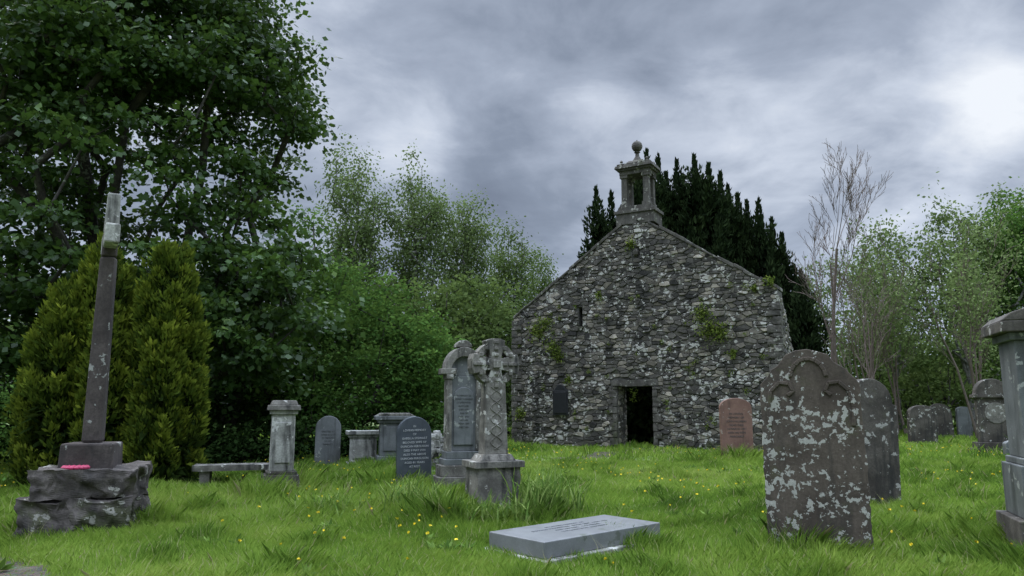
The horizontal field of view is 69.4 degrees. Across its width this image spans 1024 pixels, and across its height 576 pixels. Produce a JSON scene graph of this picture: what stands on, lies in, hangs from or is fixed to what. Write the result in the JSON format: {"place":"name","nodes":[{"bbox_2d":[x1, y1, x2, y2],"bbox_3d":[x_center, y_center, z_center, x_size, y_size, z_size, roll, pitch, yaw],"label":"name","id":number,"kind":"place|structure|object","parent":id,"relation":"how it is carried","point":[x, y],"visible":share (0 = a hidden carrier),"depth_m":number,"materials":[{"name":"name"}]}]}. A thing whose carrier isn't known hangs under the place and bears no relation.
{"place":"outdoors","nodes":[
{"label":"outdoors","id":0,"kind":"place"},
{"bbox_2d":[0,555,63,575],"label":"gravel path","id":1,"kind":"structure","parent":0,"point":[18,570],"depth_m":6.11,"materials":[{"name":"grey gravel"}]},
{"bbox_2d":[0,408,1023,575],"bbox_3d":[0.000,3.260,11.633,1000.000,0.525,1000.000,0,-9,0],"label":"ground","id":2,"kind":"structure","parent":0,"point":[639,441],"depth_m":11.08,"materials":[{"name":"green plant"}]},
{"bbox_2d":[0,375,19,489],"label":"shrub","id":3,"kind":"object","parent":2,"relation":"on","point":[6,430],"visible":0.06,"depth_m":13.10,"materials":[{"name":"green plant"}]},
{"bbox_2d":[2,230,137,487],"bbox_3d":[-7.389,1.288,12.547,2.249,4.592,1.621,0,-9,0],"label":"golden conifer","id":4,"kind":"object","parent":2,"relation":"on","point":[46,405],"visible":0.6,"depth_m":12.12,"materials":[{"name":"green plant"}]},
{"bbox_2d":[11,193,153,539],"bbox_3d":[-4.652,0.802,8.320,1.248,3.844,0.999,3,-9,-16],"label":"memorial cross","id":5,"kind":"object","parent":2,"relation":"on","point":[92,479],"visible":0.82,"depth_m":7.90,"materials":[{"name":"grey stone"}]},
{"bbox_2d":[116,237,213,482],"bbox_3d":[-5.976,1.337,12.569,1.657,4.562,1.442,-4,-10,26],"label":"golden conifer","id":6,"kind":"object","parent":2,"relation":"on","point":[168,405],"visible":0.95,"depth_m":12.29,"materials":[{"name":"green plant"}]},
{"bbox_2d":[0,313,376,464],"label":"shaded thicket","id":7,"kind":"object","parent":2,"relation":"on","point":[233,395],"visible":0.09,"depth_m":22.04,"materials":[{"name":"green plant"}]},
{"bbox_2d":[0,0,379,422],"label":"sycamore tree","id":8,"kind":"object","parent":2,"relation":"on","point":[87,73],"visible":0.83,"depth_m":17.02,"materials":[{"name":"green plant"}]},
{"bbox_2d":[192,463,268,485],"bbox_3d":[-4.498,3.100,12.065,1.305,0.457,0.433,2,-9,-14],"label":"stone bench","id":9,"kind":"object","parent":2,"relation":"on","point":[205,471],"visible":0.68,"depth_m":11.87,"materials":[{"name":"grey stone"}]},
{"bbox_2d":[258,400,301,489],"bbox_3d":[-3.500,2.434,11.258,0.660,1.430,0.620,3,-10,-20],"label":"stone pedestal","id":10,"kind":"object","parent":2,"relation":"on","point":[282,440],"visible":0.81,"depth_m":11.11,"materials":[{"name":"stone"}]},
{"bbox_2d":[212,203,402,442],"bbox_3d":[-6.865,1.385,24.008,6.586,8.941,6.546,-9,-13,44],"label":"willow shrub","id":11,"kind":"object","parent":2,"relation":"on","point":[348,283],"visible":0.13,"depth_m":23.63,"materials":[{"name":"green plant"}]},
{"bbox_2d":[195,405,443,463],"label":"nettle bank","id":12,"kind":"structure","parent":2,"relation":"on","point":[235,446],"depth_m":16.73,"materials":[{"name":"green plant"}]},
{"bbox_2d":[314,416,340,465],"bbox_3d":[-4.000,3.361,16.072,0.750,1.150,0.270,2,-9,-12],"label":"grey headstone","id":13,"kind":"object","parent":2,"relation":"on","point":[328,439],"visible":0.92,"depth_m":16.02,"materials":[{"name":"stone"}]},
{"bbox_2d":[294,491,371,517],"bbox_3d":[-2.096,2.623,8.973,0.925,0.365,0.766,-3,-10,20],"label":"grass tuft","id":14,"kind":"object","parent":2,"relation":"on","point":[344,504],"visible":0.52,"depth_m":8.92,"materials":[{"name":"green plant"}]},
{"bbox_2d":[298,133,411,402],"bbox_3d":[-7.536,-0.457,33.459,6.225,14.080,5.222,0,-9,0],"label":"birch tree","id":15,"kind":"object","parent":2,"relation":"on","point":[362,232],"visible":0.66,"depth_m":33.45,"materials":[{"name":"green plant"}]},
{"bbox_2d":[345,430,378,463],"bbox_3d":[-3.220,3.480,15.952,0.740,0.800,0.520,2,-9,-14],"label":"pale pedestal tomb","id":16,"kind":"object","parent":2,"relation":"on","point":[362,444],"visible":0.66,"depth_m":15.76,"materials":[{"name":"white stone"}]},
{"bbox_2d":[252,256,474,445],"bbox_3d":[-4.323,2.375,22.007,7.117,6.842,6.486,7,-12,-39],"label":"elder shrub","id":17,"kind":"object","parent":2,"relation":"on","point":[395,393],"visible":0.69,"depth_m":21.12,"materials":[{"name":"green plant"}]},
{"bbox_2d":[374,413,415,461],"bbox_3d":[-2.500,3.250,15.685,0.840,1.180,0.560,2,-9,-14],"label":"grey pedestal tomb","id":18,"kind":"object","parent":2,"relation":"on","point":[389,423],"visible":0.48,"depth_m":15.46,"materials":[{"name":"stone"}]},
{"bbox_2d":[392,417,430,485],"bbox_3d":[-1.690,2.808,12.713,0.800,1.180,0.260,3,-9,-22],"label":"slate headstone","id":19,"kind":"object","parent":2,"relation":"on","point":[413,444],"visible":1,"depth_m":12.67,"materials":[{"name":"stone"}]},
{"bbox_2d":[367,466,458,512],"bbox_3d":[-1.205,2.474,8.925,1.286,0.657,1.055,-7,-11,36],"label":"iris clump","id":20,"kind":"object","parent":2,"relation":"on","point":[415,490],"visible":0.41,"depth_m":8.88,"materials":[{"name":"green plant"}]},
{"bbox_2d":[370,138,476,360],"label":"birch tree","id":21,"kind":"object","parent":2,"relation":"on","point":[418,250],"visible":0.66,"depth_m":34.27,"materials":[{"name":"green plant"}]},
{"bbox_2d":[431,431,443,470],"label":"headstone","id":22,"kind":"object","parent":2,"relation":"on","point":[437,439],"visible":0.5,"depth_m":14.00,"materials":[{"name":"grey stone"}]},
{"bbox_2d":[374,270,531,434],"bbox_3d":[-1.326,3.729,31.151,10.838,8.485,7.721,8,-12,-41],"label":"hazel shrub","id":23,"kind":"object","parent":2,"relation":"on","point":[486,309],"visible":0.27,"depth_m":29.69,"materials":[{"name":"green plant"}]},
{"bbox_2d":[431,340,485,487],"bbox_3d":[-0.840,2.111,12.423,0.900,2.460,0.560,3,-9,-18],"label":"arched monument","id":24,"kind":"object","parent":2,"relation":"on","point":[462,394],"visible":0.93,"depth_m":12.29,"materials":[{"name":"grey stone"}]},
{"bbox_2d":[428,184,517,336],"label":"birch tree","id":25,"kind":"object","parent":2,"relation":"on","point":[470,250],"visible":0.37,"depth_m":36.17,"materials":[{"name":"green plant"}]},
{"bbox_2d":[443,488,508,525],"bbox_3d":[-0.488,2.552,8.573,1.082,0.460,0.870,0,-9,0],"label":"iris clump","id":26,"kind":"object","parent":2,"relation":"on","point":[487,506],"visible":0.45,"depth_m":8.41,"materials":[{"name":"green plant"}]},
{"bbox_2d":[462,339,524,509],"bbox_3d":[-0.240,1.769,9.439,0.800,2.235,0.620,4,-10,-24],"label":"celtic cross","id":27,"kind":"object","parent":2,"relation":"on","point":[484,476],"visible":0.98,"depth_m":9.35,"materials":[{"name":"stone"}]},
{"bbox_2d":[0,260,1001,424],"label":"distant woodland","id":28,"kind":"object","parent":2,"relation":"on","point":[852,362],"visible":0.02,"depth_m":45.29,"materials":[{"name":"green plant"}]},
{"bbox_2d":[0,464,1003,575],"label":"dandelion weeds","id":29,"kind":"object","parent":2,"relation":"on","point":[448,543],"visible":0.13,"depth_m":7.82,"materials":[{"name":"yellow plant"}]},
{"bbox_2d":[1,444,1012,563],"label":"buttercup flowers","id":30,"kind":"object","parent":2,"relation":"on","point":[605,558],"visible":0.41,"depth_m":9.19,"materials":[{"name":"yellow plant"}]},
{"bbox_2d":[481,211,545,427],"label":"birch tree","id":31,"kind":"object","parent":2,"relation":"on","point":[517,269],"visible":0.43,"depth_m":42.17,"materials":[{"name":"green plant"}]},
{"bbox_2d":[489,496,550,527],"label":"iris clump","id":32,"kind":"object","parent":2,"relation":"on","point":[527,516],"visible":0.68,"depth_m":8.37,"materials":[{"name":"green plant"}]},
{"bbox_2d":[512,240,563,306],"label":"birch tree","id":33,"kind":"object","parent":2,"relation":"on","point":[547,281],"visible":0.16,"depth_m":46.26,"materials":[{"name":"green plant"}]},
{"bbox_2d":[495,463,603,521],"bbox_3d":[0.496,2.401,8.842,1.406,0.766,1.184,0,-9,0],"label":"iris clump","id":34,"kind":"object","parent":2,"relation":"on","point":[547,489],"visible":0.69,"depth_m":8.76,"materials":[{"name":"green plant"}]},
{"bbox_2d":[485,515,659,564],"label":"ledger slab","id":35,"kind":"structure","parent":2,"relation":"on","point":[548,542],"depth_m":6.84,"materials":[{"name":"grey stone"}]},
{"bbox_2d":[531,520,606,531],"bbox_3d":[0.613,2.331,7.237,1.060,0.002,0.305,8,-12,-41],"label":"inscription","id":36,"kind":"object","parent":35,"relation":"on","point":[574,525],"visible":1,"depth_m":7.22,"materials":[{"name":"stone"}]},
{"bbox_2d":[510,140,792,451],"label":"stone church","id":37,"kind":"structure","parent":2,"relation":"on","point":[641,323],"depth_m":23.85,"materials":[{"name":"stone"}]},
{"bbox_2d":[577,148,830,356],"bbox_3d":[8.853,0.349,34.126,12.354,14.033,4.506,0,-9,0],"label":"yew tree","id":38,"kind":"object","parent":2,"relation":"on","point":[697,208],"visible":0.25,"depth_m":34.17,"materials":[{"name":"green plant"}]},
{"bbox_2d":[719,398,753,455],"bbox_3d":[5.300,3.380,17.486,0.980,1.540,0.280,-1,-9,4],"label":"red granite headstone","id":39,"kind":"object","parent":2,"relation":"on","point":[735,421],"visible":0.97,"depth_m":17.44,"materials":[{"name":"stone"}]},
{"bbox_2d":[760,349,873,550],"bbox_3d":[2.794,1.519,6.859,0.896,1.894,0.168,-4,-10,20],"label":"lichen headstone","id":40,"kind":"object","parent":2,"relation":"on","point":[815,466],"visible":0.92,"depth_m":6.80,"materials":[{"name":"stone"}]},
{"bbox_2d":[792,142,869,363],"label":"bare tree","id":41,"kind":"object","parent":2,"relation":"on","point":[844,247],"visible":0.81,"depth_m":29.10,"materials":[{"name":"grey plant"}]},
{"bbox_2d":[796,254,866,377],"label":"ash tree","id":42,"kind":"object","parent":2,"relation":"on","point":[827,311],"visible":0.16,"depth_m":37.86,"materials":[{"name":"green plant"}]},
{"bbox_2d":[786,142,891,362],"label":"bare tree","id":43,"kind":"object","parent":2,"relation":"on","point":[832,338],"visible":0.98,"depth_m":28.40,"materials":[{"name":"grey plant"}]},
{"bbox_2d":[816,254,899,378],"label":"bare sapling","id":44,"kind":"object","parent":2,"relation":"on","point":[869,370],"visible":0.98,"depth_m":26.78,"materials":[{"name":"grey plant"}]},
{"bbox_2d":[828,225,923,378],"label":"bare sapling","id":45,"kind":"object","parent":2,"relation":"on","point":[891,317],"visible":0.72,"depth_m":28.69,"materials":[{"name":"plant"}]},
{"bbox_2d":[856,378,900,503],"bbox_3d":[4.803,2.121,9.993,0.850,1.780,0.400,2,-9,-4],"label":"dark headstone","id":46,"kind":"object","parent":2,"relation":"on","point":[879,416],"visible":0.37,"depth_m":9.88,"materials":[{"name":"stone"}]},
{"bbox_2d":[818,231,943,434],"bbox_3d":[15.359,1.862,30.668,3.884,8.382,4.472,0,-9,0],"label":"bare sapling","id":47,"kind":"object","parent":2,"relation":"on","point":[909,336],"visible":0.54,"depth_m":29.86,"materials":[{"name":"plant"}]},
{"bbox_2d":[837,208,961,430],"bbox_3d":[16.645,1.386,32.965,5.488,10.287,5.150,0,-9,0],"label":"ash tree","id":48,"kind":"object","parent":2,"relation":"on","point":[899,362],"visible":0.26,"depth_m":32.85,"materials":[{"name":"green plant"}]},
{"bbox_2d":[848,326,982,428],"bbox_3d":[22.437,4.416,33.170,25.983,6.146,9.654,1,-9,-9],"label":"bramble hedge","id":49,"kind":"object","parent":2,"relation":"on","point":[912,392],"visible":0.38,"depth_m":30.83,"materials":[{"name":"green plant"}]},
{"bbox_2d":[906,405,937,443],"bbox_3d":[13.423,4.493,24.193,1.050,1.300,0.390,1,-9,5],"label":"mossy headstone","id":50,"kind":"object","parent":2,"relation":"on","point":[922,425],"visible":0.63,"depth_m":24.09,"materials":[{"name":"stone"}]},
{"bbox_2d":[846,212,1010,438],"bbox_3d":[15.708,1.316,27.156,4.804,8.364,4.474,8,-12,-43],"label":"bare sapling","id":51,"kind":"object","parent":2,"relation":"on","point":[965,285],"visible":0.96,"depth_m":26.99,"materials":[{"name":"plant"}]},
{"bbox_2d":[930,403,955,436],"bbox_3d":[16.177,5.021,27.962,1.000,1.300,0.290,-3,-9,8],"label":"mossy headstone","id":52,"kind":"object","parent":2,"relation":"on","point":[944,420],"visible":0.52,"depth_m":27.87,"materials":[{"name":"stone"}]},
{"bbox_2d":[886,168,1020,431],"bbox_3d":[19.493,0.602,32.618,5.400,11.728,5.243,-6,-11,34],"label":"ash tree","id":53,"kind":"object","parent":2,"relation":"on","point":[963,362],"visible":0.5,"depth_m":32.12,"materials":[{"name":"green plant"}]},
{"bbox_2d":[955,407,972,436],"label":"mossy headstone","id":54,"kind":"object","parent":2,"relation":"on","point":[963,422],"visible":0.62,"depth_m":28.09,"materials":[{"name":"grey stone"}]},
{"bbox_2d":[915,197,1023,385],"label":"bare sapling","id":55,"kind":"object","parent":2,"relation":"on","point":[951,297],"visible":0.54,"depth_m":28.41,"materials":[{"name":"plant"}]},
{"bbox_2d":[951,181,1023,379],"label":"ash tree","id":56,"kind":"object","parent":2,"relation":"on","point":[992,192],"visible":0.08,"depth_m":36.52,"materials":[{"name":"green plant"}]},
{"bbox_2d":[968,379,1007,455],"bbox_3d":[12.750,3.414,19.607,1.200,2.000,0.500,-2,-9,12],"label":"arched headstone","id":57,"kind":"object","parent":2,"relation":"on","point":[987,395],"visible":0.63,"depth_m":19.54,"materials":[{"name":"stone"}]},
{"bbox_2d":[964,176,1023,380],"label":"ash tree","id":58,"kind":"object","parent":2,"relation":"on","point":[1016,226],"visible":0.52,"depth_m":32.20,"materials":[{"name":"green plant"}]},
{"bbox_2d":[981,308,1023,546],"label":"granite pedestal monument","id":59,"kind":"object","parent":2,"relation":"on","point":[1005,332],"visible":0.95,"depth_m":6.67,"materials":[{"name":"stone"}]},
{"bbox_2d":[1002,440,1008,453],"bbox_3d":[12.200,3.937,17.904,0.500,0.500,0.200,-2,-9,10],"label":"marker stone","id":60,"kind":"object","parent":2,"relation":"on","point":[1005,445],"visible":0.31,"depth_m":17.90,"materials":[{"name":"grey stone"}]},
{"bbox_2d":[0,0,1023,400],"label":"sky","id":61,"kind":"structure","parent":0,"point":[535,104],"materials":[{"name":"grey"}]},
{"bbox_2d":[549,450,638,459],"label":"worn earth path","id":62,"kind":"structure","parent":0,"point":[598,455],"depth_m":19.60,"materials":[{"name":"brown soil"}]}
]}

